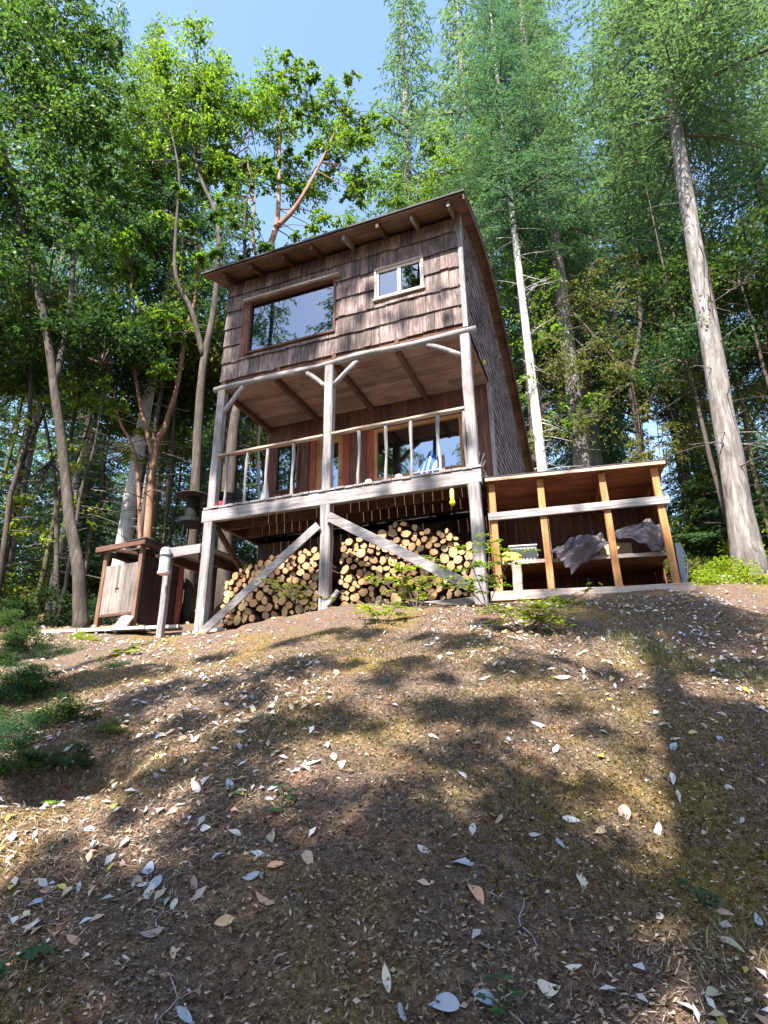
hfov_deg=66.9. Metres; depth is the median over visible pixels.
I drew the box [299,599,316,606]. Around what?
firewood log
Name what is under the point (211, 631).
ground planks
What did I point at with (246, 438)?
thin tree
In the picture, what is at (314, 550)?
firewood log
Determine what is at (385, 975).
fallen leaf
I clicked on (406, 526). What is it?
firewood log
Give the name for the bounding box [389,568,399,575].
firewood log
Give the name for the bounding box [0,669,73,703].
shrub
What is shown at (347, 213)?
fir tree
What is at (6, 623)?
shrub
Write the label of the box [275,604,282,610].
firewood log
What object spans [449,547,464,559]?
firewood log
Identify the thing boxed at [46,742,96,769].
shrub
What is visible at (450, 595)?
firewood log
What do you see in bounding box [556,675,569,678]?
fallen leaf
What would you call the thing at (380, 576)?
firewood log
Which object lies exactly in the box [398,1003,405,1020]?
fallen leaf
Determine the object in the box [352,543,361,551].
firewood log
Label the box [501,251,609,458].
understorey tree
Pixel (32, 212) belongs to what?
fir tree
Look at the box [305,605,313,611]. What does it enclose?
firewood log
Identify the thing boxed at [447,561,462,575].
firewood log
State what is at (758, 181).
fir tree
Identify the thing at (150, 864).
fallen leaf
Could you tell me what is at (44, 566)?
thin tree
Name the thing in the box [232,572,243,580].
firewood log
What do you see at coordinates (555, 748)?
fallen leaf
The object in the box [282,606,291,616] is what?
firewood log
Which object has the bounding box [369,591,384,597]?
firewood log
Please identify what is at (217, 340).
thin tree
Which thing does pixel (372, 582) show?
firewood log
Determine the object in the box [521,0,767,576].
fir tree
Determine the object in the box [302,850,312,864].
fallen leaf
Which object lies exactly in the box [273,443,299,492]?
window
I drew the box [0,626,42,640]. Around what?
shrub
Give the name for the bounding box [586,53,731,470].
fir tree
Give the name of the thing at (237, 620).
firewood log
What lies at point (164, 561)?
tube feeder
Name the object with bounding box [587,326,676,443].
thin tree
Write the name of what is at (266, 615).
firewood log
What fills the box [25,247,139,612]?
thin tree
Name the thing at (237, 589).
firewood log
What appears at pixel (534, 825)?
moss
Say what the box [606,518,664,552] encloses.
crumpled tarp
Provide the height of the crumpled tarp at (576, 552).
0.604 m
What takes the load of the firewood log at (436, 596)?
on the ground
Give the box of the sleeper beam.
[425,597,474,603]
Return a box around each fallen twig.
[68,833,111,837]
[155,906,168,929]
[157,977,196,1023]
[480,975,522,1023]
[518,902,536,945]
[626,872,657,894]
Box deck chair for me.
[413,454,445,474]
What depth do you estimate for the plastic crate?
7.73 m
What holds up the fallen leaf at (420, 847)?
on the ground
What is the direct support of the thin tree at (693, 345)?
on the ground
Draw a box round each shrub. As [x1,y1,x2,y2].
[0,584,91,627]
[0,607,23,626]
[0,608,37,632]
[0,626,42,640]
[0,628,56,651]
[0,646,37,666]
[0,660,55,679]
[0,662,65,689]
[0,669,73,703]
[0,704,10,720]
[0,705,32,731]
[0,709,53,745]
[0,725,42,753]
[0,738,66,774]
[1,563,61,608]
[3,558,100,610]
[23,691,107,724]
[32,640,89,657]
[42,594,120,625]
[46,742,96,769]
[62,557,111,607]
[66,631,101,640]
[85,715,131,734]
[95,657,135,667]
[196,551,256,599]
[656,544,716,581]
[670,527,729,569]
[688,539,767,583]
[688,555,767,585]
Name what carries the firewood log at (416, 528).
on the firewood log at (416, 534)
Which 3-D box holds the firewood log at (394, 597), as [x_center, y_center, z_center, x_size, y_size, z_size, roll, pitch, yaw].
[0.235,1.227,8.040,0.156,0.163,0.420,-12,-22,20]
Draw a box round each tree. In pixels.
[0,0,135,602]
[0,0,150,627]
[0,127,82,433]
[0,222,108,595]
[0,244,76,495]
[0,267,79,596]
[0,300,47,471]
[0,300,66,542]
[0,311,150,615]
[0,381,120,589]
[0,390,32,601]
[0,394,35,544]
[0,395,54,589]
[0,412,126,582]
[5,280,128,619]
[5,439,137,609]
[20,288,178,627]
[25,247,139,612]
[26,355,136,582]
[30,19,195,566]
[34,421,129,582]
[38,342,161,582]
[57,205,214,549]
[61,80,240,620]
[80,9,265,623]
[84,437,181,577]
[88,442,205,572]
[96,216,225,615]
[107,273,220,582]
[108,288,206,548]
[109,415,207,531]
[111,307,204,547]
[124,309,226,546]
[131,197,247,503]
[132,376,216,544]
[143,129,227,537]
[157,423,256,590]
[157,441,190,545]
[158,395,264,563]
[163,404,256,556]
[167,333,244,607]
[175,227,263,549]
[181,45,396,254]
[184,414,265,472]
[202,414,267,556]
[205,150,283,619]
[206,389,257,435]
[212,253,258,554]
[231,404,266,561]
[235,466,264,555]
[237,463,261,558]
[241,427,267,491]
[338,204,358,228]
[354,100,547,471]
[357,0,457,222]
[408,0,599,423]
[428,0,588,585]
[466,0,652,578]
[482,0,658,465]
[491,254,543,369]
[499,289,526,418]
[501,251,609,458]
[507,298,587,468]
[510,230,655,461]
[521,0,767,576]
[521,328,598,535]
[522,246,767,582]
[522,407,570,541]
[540,277,644,469]
[543,388,630,467]
[548,399,671,523]
[551,52,747,548]
[583,247,681,575]
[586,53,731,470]
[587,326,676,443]
[594,383,675,516]
[608,123,745,525]
[628,184,767,532]
[631,234,764,523]
[648,385,736,519]
[653,32,767,459]
[657,371,724,552]
[659,249,767,540]
[661,199,767,494]
[661,381,767,560]
[661,412,767,565]
[676,317,767,543]
[692,367,767,506]
[695,268,767,536]
[698,429,767,552]
[731,365,766,414]
[736,1,767,310]
[755,373,767,504]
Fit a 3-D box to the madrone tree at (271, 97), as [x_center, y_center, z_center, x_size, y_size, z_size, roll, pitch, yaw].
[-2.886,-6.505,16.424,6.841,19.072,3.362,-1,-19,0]
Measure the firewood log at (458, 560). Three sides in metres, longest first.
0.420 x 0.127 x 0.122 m
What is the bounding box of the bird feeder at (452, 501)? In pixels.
[450,489,454,505]
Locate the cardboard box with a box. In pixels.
[595,543,632,555]
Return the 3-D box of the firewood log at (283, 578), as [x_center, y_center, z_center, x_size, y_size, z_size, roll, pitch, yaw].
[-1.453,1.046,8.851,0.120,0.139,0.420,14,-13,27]
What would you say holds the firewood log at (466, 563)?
on the firewood log at (467, 573)
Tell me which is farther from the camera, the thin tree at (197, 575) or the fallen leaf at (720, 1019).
the thin tree at (197, 575)
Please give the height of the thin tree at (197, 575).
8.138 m
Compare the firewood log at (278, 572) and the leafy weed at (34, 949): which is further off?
the firewood log at (278, 572)
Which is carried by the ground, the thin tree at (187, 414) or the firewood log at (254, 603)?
the thin tree at (187, 414)
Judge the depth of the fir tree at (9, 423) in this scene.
27.12 m
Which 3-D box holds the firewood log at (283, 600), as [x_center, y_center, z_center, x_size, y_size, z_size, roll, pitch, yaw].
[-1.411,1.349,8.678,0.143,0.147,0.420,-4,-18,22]
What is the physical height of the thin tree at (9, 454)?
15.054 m
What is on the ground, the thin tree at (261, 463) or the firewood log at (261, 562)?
the thin tree at (261, 463)
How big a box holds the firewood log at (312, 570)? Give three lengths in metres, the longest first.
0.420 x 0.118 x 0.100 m
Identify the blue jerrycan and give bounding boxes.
[673,543,688,582]
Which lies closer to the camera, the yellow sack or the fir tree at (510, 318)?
the yellow sack
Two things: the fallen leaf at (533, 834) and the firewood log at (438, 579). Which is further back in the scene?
the firewood log at (438, 579)
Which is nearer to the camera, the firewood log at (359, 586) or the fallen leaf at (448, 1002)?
the fallen leaf at (448, 1002)
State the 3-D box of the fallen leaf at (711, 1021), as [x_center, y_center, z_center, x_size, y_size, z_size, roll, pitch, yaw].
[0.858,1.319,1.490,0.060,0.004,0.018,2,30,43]
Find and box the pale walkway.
[41,625,182,632]
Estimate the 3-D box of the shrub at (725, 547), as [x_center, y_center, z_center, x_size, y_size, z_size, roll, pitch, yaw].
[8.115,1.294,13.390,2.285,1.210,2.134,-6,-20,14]
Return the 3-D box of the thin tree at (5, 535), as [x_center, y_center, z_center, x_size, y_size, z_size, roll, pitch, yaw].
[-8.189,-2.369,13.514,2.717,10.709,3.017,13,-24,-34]
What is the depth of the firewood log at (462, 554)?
7.76 m
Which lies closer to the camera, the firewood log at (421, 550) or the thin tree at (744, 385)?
the firewood log at (421, 550)
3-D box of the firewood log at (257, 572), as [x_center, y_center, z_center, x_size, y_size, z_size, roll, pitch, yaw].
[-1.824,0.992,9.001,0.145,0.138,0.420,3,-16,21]
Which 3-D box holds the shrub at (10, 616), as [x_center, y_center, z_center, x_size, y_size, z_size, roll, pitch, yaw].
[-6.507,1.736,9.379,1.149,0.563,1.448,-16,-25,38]
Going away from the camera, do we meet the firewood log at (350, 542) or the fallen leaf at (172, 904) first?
the fallen leaf at (172, 904)
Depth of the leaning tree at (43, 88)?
13.84 m
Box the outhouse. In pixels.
[94,537,187,627]
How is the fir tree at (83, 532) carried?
on the ground
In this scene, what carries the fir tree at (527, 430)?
on the ground
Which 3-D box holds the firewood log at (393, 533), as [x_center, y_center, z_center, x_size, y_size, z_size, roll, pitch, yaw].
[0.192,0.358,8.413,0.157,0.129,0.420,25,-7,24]
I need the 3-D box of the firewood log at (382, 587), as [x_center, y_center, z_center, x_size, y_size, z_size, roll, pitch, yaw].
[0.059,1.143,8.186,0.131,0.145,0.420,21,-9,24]
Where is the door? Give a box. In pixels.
[315,435,342,489]
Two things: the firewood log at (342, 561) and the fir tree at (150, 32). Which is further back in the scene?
the fir tree at (150, 32)
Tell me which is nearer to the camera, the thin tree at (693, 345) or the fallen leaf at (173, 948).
the fallen leaf at (173, 948)
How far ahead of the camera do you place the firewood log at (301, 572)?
8.59 m
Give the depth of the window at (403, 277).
9.20 m
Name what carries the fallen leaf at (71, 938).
on the ground
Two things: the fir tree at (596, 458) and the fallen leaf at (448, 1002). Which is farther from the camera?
the fir tree at (596, 458)
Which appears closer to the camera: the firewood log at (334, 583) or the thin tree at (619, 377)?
the firewood log at (334, 583)
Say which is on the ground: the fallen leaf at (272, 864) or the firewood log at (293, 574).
the fallen leaf at (272, 864)
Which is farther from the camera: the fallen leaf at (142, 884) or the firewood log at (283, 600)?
the firewood log at (283, 600)
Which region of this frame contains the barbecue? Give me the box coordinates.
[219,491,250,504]
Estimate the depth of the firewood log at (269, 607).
8.54 m
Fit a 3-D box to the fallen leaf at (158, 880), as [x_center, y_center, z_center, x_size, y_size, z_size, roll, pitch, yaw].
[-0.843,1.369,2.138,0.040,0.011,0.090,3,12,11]
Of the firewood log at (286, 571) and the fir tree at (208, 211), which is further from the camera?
the fir tree at (208, 211)
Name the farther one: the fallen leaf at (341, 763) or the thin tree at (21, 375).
the thin tree at (21, 375)
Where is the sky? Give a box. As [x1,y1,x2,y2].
[0,0,767,583]
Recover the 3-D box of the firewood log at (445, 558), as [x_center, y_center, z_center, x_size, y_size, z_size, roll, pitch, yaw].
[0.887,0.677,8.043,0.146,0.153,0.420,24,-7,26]
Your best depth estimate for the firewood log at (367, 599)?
8.06 m
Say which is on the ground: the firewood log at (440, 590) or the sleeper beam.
the sleeper beam
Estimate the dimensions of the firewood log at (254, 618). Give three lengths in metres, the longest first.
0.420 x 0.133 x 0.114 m
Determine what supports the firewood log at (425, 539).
on the firewood log at (429, 546)
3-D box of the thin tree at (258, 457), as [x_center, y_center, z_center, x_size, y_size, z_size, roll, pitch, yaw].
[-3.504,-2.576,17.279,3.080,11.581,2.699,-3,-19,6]
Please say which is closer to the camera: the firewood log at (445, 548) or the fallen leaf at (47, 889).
the fallen leaf at (47, 889)
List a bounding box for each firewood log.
[219,623,236,628]
[223,596,232,603]
[227,620,239,627]
[228,591,237,597]
[229,579,236,586]
[229,613,236,619]
[231,606,238,613]
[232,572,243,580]
[233,615,245,625]
[234,586,243,592]
[236,579,243,587]
[238,603,255,611]
[239,569,246,574]
[242,577,248,583]
[242,615,253,623]
[245,592,256,601]
[245,607,262,616]
[248,564,254,570]
[249,599,265,607]
[249,614,264,622]
[253,587,263,592]
[255,570,273,579]
[256,591,272,600]
[256,605,265,612]
[258,560,264,566]
[258,580,267,587]
[261,596,274,604]
[262,611,271,619]
[263,585,275,592]
[264,560,271,567]
[265,603,281,612]
[267,589,278,596]
[269,573,278,579]
[271,581,282,589]
[271,611,281,616]
[273,596,280,605]
[275,569,283,575]
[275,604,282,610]
[278,563,288,569]
[278,574,289,583]
[278,596,296,605]
[282,568,291,575]
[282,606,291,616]
[286,601,295,610]
[289,566,298,572]
[290,571,303,579]
[292,577,307,587]
[292,584,305,594]
[295,604,306,613]
[297,568,309,576]
[298,554,310,564]
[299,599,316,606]
[301,580,310,586]
[302,562,311,570]
[303,573,311,581]
[305,590,314,598]
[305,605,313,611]
[306,551,313,556]
[309,567,316,574]
[311,547,319,553]
[311,582,318,590]
[311,602,317,610]
[312,552,319,561]
[312,562,318,569]
[312,573,318,582]
[332,569,340,576]
[332,574,341,581]
[332,580,337,586]
[338,579,346,585]
[339,558,348,565]
[340,545,348,552]
[340,564,357,577]
[342,552,350,558]
[343,583,351,590]
[344,574,358,585]
[344,596,354,602]
[345,538,356,548]
[345,590,352,596]
[346,557,362,568]
[349,586,359,592]
[350,551,356,558]
[350,564,362,572]
[350,592,366,602]
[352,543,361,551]
[355,584,366,588]
[356,537,368,545]
[356,549,371,560]
[356,569,364,578]
[358,561,370,570]
[358,578,368,588]
[358,588,371,597]
[361,543,368,549]
[363,580,372,585]
[364,556,374,565]
[364,563,375,572]
[364,571,376,581]
[365,597,373,602]
[368,549,379,559]
[368,586,380,594]
[369,579,378,588]
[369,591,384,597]
[370,555,382,566]
[375,574,388,587]
[376,551,384,556]
[376,566,386,575]
[376,596,385,601]
[378,530,392,539]
[379,585,390,599]
[380,556,392,567]
[383,566,392,572]
[384,577,396,586]
[388,529,404,539]
[388,556,400,571]
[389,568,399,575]
[391,593,404,601]
[393,522,404,530]
[393,537,403,545]
[396,574,408,585]
[398,584,415,597]
[400,522,414,532]
[400,530,415,543]
[402,539,412,547]
[407,578,419,590]
[408,543,417,551]
[411,536,424,543]
[411,570,420,576]
[412,524,423,536]
[413,532,420,539]
[416,539,425,546]
[417,545,430,556]
[420,574,431,583]
[421,536,428,543]
[424,528,438,538]
[424,582,435,592]
[425,541,437,550]
[427,589,446,600]
[429,536,440,544]
[429,549,440,561]
[432,577,446,586]
[434,543,442,552]
[436,585,447,596]
[439,533,445,538]
[440,539,449,547]
[440,552,452,565]
[441,545,449,554]
[445,528,456,536]
[446,533,458,543]
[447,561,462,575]
[447,590,456,598]
[448,584,457,592]
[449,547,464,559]
[453,537,465,544]
[453,555,465,567]
[454,590,465,597]
[458,550,465,557]
[461,568,469,575]
[464,552,472,564]
[464,561,471,571]
[465,541,471,550]
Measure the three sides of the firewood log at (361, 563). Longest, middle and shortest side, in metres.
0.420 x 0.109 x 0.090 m
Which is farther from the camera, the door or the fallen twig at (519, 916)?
the door
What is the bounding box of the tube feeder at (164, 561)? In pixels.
[157,545,170,575]
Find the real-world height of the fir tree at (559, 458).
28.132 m
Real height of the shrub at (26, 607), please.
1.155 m
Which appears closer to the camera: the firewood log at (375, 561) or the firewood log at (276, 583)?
the firewood log at (375, 561)
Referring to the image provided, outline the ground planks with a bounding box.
[165,628,229,634]
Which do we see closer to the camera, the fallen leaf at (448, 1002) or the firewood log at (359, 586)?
the fallen leaf at (448, 1002)
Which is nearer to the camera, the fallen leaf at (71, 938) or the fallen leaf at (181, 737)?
the fallen leaf at (71, 938)
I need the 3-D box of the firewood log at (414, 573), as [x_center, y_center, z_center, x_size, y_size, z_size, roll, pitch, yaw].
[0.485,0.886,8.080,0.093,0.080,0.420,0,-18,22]
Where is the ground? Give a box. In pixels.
[0,573,767,1023]
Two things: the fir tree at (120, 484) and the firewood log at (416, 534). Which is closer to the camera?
the firewood log at (416, 534)
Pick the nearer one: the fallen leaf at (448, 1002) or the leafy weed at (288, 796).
the fallen leaf at (448, 1002)
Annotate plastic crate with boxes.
[508,544,537,559]
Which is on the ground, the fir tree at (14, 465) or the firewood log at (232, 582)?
the fir tree at (14, 465)
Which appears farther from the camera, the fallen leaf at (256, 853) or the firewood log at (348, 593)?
the firewood log at (348, 593)
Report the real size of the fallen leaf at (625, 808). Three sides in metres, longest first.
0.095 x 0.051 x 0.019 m
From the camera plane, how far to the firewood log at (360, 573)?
8.23 m
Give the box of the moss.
[0,601,767,1023]
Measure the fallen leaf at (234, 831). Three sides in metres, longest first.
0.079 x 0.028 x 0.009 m
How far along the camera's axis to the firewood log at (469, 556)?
7.73 m
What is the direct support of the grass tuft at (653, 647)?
on the ground
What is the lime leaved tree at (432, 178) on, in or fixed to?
on the ground
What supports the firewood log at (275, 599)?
on the firewood log at (278, 607)
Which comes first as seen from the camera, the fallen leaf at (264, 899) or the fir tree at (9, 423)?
the fallen leaf at (264, 899)
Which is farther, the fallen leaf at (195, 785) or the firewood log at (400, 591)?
the firewood log at (400, 591)
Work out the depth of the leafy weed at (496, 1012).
1.56 m
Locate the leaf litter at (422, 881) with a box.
[0,581,767,1023]
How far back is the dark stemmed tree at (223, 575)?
14.30 m
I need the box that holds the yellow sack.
[501,552,522,560]
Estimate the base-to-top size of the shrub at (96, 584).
2.054 m
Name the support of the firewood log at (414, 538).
on the firewood log at (419, 542)
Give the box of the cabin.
[156,189,541,637]
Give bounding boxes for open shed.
[483,459,695,601]
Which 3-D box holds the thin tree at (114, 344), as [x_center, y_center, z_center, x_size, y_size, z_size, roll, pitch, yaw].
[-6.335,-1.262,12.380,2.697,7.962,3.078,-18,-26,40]
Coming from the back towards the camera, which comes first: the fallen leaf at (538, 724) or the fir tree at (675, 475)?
the fir tree at (675, 475)
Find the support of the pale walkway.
on the ground
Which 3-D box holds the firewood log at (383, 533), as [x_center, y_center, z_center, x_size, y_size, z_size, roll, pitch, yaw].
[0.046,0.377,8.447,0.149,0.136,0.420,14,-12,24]
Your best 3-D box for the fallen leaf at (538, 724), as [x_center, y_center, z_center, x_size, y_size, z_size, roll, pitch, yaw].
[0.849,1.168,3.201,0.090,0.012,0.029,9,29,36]
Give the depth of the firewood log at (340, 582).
8.22 m
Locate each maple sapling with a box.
[256,577,335,612]
[351,599,417,622]
[362,558,457,608]
[421,532,539,606]
[475,582,602,632]
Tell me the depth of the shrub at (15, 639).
7.22 m
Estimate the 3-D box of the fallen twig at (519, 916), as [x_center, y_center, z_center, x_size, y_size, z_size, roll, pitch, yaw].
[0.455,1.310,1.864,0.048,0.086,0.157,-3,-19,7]
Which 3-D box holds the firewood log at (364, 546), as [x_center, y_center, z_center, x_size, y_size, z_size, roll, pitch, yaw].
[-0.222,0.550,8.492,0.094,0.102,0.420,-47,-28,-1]
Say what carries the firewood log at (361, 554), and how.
on the firewood log at (361, 563)
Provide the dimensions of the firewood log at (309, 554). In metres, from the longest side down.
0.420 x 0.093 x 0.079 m
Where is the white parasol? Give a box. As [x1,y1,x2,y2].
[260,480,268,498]
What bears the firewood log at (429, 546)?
on the firewood log at (434, 553)
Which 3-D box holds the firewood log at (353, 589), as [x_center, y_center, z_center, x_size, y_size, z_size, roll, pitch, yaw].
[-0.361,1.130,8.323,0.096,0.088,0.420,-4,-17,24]
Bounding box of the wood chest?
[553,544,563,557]
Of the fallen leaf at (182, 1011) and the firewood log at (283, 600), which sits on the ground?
the fallen leaf at (182, 1011)
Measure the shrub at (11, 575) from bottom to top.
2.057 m
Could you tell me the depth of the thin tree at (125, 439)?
21.59 m
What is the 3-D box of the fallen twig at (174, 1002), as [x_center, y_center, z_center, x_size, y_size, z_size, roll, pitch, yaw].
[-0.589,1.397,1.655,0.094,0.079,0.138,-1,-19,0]
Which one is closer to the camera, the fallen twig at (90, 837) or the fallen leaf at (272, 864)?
the fallen leaf at (272, 864)
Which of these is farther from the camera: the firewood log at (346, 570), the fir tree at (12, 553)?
the fir tree at (12, 553)
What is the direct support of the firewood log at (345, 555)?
on the firewood log at (342, 561)
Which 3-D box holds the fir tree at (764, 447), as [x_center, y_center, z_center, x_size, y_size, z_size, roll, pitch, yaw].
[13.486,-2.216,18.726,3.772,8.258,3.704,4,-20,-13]
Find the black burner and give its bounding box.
[176,490,207,546]
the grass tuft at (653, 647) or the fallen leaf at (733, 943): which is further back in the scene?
the grass tuft at (653, 647)
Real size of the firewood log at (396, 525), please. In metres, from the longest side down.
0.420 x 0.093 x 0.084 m
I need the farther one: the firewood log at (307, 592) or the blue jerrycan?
the firewood log at (307, 592)
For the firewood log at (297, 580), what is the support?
on the firewood log at (302, 589)
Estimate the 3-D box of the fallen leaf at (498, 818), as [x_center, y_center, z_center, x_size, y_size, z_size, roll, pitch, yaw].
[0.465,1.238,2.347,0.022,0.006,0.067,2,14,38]
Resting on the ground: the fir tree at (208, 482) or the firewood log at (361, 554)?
the fir tree at (208, 482)
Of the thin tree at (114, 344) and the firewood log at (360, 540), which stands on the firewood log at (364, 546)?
the firewood log at (360, 540)
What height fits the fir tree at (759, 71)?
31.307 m
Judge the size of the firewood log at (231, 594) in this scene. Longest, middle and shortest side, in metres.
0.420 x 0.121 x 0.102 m
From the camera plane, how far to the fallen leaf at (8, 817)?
2.74 m
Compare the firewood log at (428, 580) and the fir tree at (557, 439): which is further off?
the fir tree at (557, 439)
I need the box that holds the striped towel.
[416,450,437,474]
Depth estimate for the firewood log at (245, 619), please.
8.65 m
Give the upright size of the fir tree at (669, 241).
22.428 m
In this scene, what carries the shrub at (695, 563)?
on the ground
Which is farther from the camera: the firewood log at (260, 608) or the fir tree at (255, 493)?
the fir tree at (255, 493)
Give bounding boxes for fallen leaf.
[5,813,15,821]
[22,898,43,907]
[39,886,56,892]
[66,934,79,944]
[76,881,80,891]
[84,825,94,830]
[130,875,143,881]
[136,882,149,886]
[140,926,165,937]
[141,859,153,873]
[143,882,154,900]
[148,875,161,889]
[168,806,179,813]
[170,898,177,908]
[170,946,175,960]
[176,1006,192,1023]
[178,735,187,740]
[190,874,197,891]
[191,779,200,791]
[214,914,233,925]
[226,778,232,788]
[227,828,240,835]
[235,787,243,793]
[242,871,259,879]
[250,850,263,856]
[256,891,275,904]
[266,830,274,843]
[266,861,283,867]
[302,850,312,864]
[330,753,336,759]
[338,760,344,768]
[382,961,390,992]
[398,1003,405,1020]
[417,844,430,852]
[429,992,462,1011]
[451,858,473,865]
[468,883,483,904]
[469,823,475,834]
[473,989,492,1005]
[480,941,489,948]
[495,814,502,823]
[529,832,540,835]
[531,721,544,726]
[535,979,560,996]
[552,744,558,752]
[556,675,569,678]
[556,838,566,849]
[562,815,579,822]
[563,964,581,969]
[576,871,587,890]
[596,825,606,832]
[618,804,630,819]
[654,822,661,834]
[656,912,663,918]
[669,742,676,749]
[669,771,675,784]
[676,789,680,801]
[705,986,727,995]
[706,1020,718,1023]
[714,1008,727,1023]
[719,936,745,953]
[754,912,762,924]
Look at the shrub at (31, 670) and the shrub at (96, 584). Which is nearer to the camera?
the shrub at (31, 670)
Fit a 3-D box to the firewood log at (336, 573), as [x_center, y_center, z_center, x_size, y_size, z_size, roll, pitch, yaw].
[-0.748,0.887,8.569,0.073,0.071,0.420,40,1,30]
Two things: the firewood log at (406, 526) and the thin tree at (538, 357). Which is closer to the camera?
the firewood log at (406, 526)
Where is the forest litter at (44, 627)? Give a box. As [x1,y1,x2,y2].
[2,571,767,639]
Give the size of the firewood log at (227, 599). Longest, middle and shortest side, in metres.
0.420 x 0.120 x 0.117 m
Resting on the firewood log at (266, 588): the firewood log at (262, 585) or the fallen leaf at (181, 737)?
the firewood log at (262, 585)
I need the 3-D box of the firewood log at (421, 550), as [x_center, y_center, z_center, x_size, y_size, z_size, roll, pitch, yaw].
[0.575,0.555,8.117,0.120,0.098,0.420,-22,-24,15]
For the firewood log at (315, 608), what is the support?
on the sleeper beam
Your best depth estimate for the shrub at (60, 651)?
6.66 m
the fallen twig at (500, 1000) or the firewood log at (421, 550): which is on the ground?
the fallen twig at (500, 1000)
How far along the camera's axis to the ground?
2.42 m
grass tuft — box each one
[599,626,705,671]
[685,892,767,1017]
[702,654,767,686]
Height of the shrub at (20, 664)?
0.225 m
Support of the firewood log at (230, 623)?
on the ground planks
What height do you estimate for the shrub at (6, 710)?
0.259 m
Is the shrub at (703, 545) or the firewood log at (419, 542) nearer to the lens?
the firewood log at (419, 542)
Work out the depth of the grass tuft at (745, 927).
1.74 m
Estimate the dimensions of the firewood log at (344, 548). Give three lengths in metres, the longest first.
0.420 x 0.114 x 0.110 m
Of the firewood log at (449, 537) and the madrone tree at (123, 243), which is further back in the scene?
the madrone tree at (123, 243)
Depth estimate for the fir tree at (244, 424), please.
25.14 m
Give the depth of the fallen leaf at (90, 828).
2.61 m
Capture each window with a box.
[239,271,340,357]
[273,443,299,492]
[373,255,424,301]
[374,413,464,480]
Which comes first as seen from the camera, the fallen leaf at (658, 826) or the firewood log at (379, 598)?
the fallen leaf at (658, 826)
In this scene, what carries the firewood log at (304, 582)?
on the firewood log
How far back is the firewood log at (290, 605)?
8.45 m
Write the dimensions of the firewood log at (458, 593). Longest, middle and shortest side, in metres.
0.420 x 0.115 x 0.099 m
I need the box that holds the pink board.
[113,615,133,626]
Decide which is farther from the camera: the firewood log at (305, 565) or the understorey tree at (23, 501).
the understorey tree at (23, 501)
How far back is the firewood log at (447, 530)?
7.89 m
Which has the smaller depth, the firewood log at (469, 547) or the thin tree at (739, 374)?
the firewood log at (469, 547)
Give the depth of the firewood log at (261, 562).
8.83 m
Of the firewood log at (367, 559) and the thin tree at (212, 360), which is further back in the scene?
the thin tree at (212, 360)
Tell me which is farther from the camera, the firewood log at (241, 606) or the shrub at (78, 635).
the firewood log at (241, 606)
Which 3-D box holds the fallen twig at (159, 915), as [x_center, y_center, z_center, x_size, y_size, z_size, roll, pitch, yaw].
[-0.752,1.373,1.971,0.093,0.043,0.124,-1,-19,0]
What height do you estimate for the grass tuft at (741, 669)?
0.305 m
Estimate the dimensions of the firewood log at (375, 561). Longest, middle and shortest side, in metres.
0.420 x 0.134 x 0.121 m
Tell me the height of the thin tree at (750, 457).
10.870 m
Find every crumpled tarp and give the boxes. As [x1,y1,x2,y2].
[551,532,608,575]
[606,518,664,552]
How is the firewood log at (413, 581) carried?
on the firewood log at (400, 591)
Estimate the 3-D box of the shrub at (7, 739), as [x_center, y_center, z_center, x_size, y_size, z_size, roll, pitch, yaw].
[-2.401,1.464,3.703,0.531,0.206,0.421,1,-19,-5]
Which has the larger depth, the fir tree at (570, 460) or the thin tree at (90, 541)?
the fir tree at (570, 460)
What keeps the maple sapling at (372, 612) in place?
on the ground
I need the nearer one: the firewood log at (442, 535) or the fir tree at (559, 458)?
the firewood log at (442, 535)
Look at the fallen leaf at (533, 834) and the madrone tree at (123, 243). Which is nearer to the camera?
the fallen leaf at (533, 834)
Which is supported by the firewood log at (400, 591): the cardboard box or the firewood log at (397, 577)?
the firewood log at (397, 577)
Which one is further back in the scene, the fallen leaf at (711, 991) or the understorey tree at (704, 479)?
the understorey tree at (704, 479)
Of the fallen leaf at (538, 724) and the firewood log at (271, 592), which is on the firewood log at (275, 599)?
the firewood log at (271, 592)
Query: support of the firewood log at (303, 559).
on the firewood log at (305, 565)
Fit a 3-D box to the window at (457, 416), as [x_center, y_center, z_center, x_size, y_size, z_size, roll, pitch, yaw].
[0.581,-1.082,9.924,1.580,0.980,0.090,-8,-20,19]
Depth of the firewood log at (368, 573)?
8.14 m
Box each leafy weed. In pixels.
[0,941,53,978]
[41,800,59,804]
[95,643,139,657]
[269,783,298,810]
[475,973,524,1020]
[676,878,725,907]
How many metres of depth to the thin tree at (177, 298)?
13.95 m
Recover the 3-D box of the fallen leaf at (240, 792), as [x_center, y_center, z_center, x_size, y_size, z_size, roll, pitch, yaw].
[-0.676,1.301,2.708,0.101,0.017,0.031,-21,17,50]
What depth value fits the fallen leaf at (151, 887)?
2.11 m

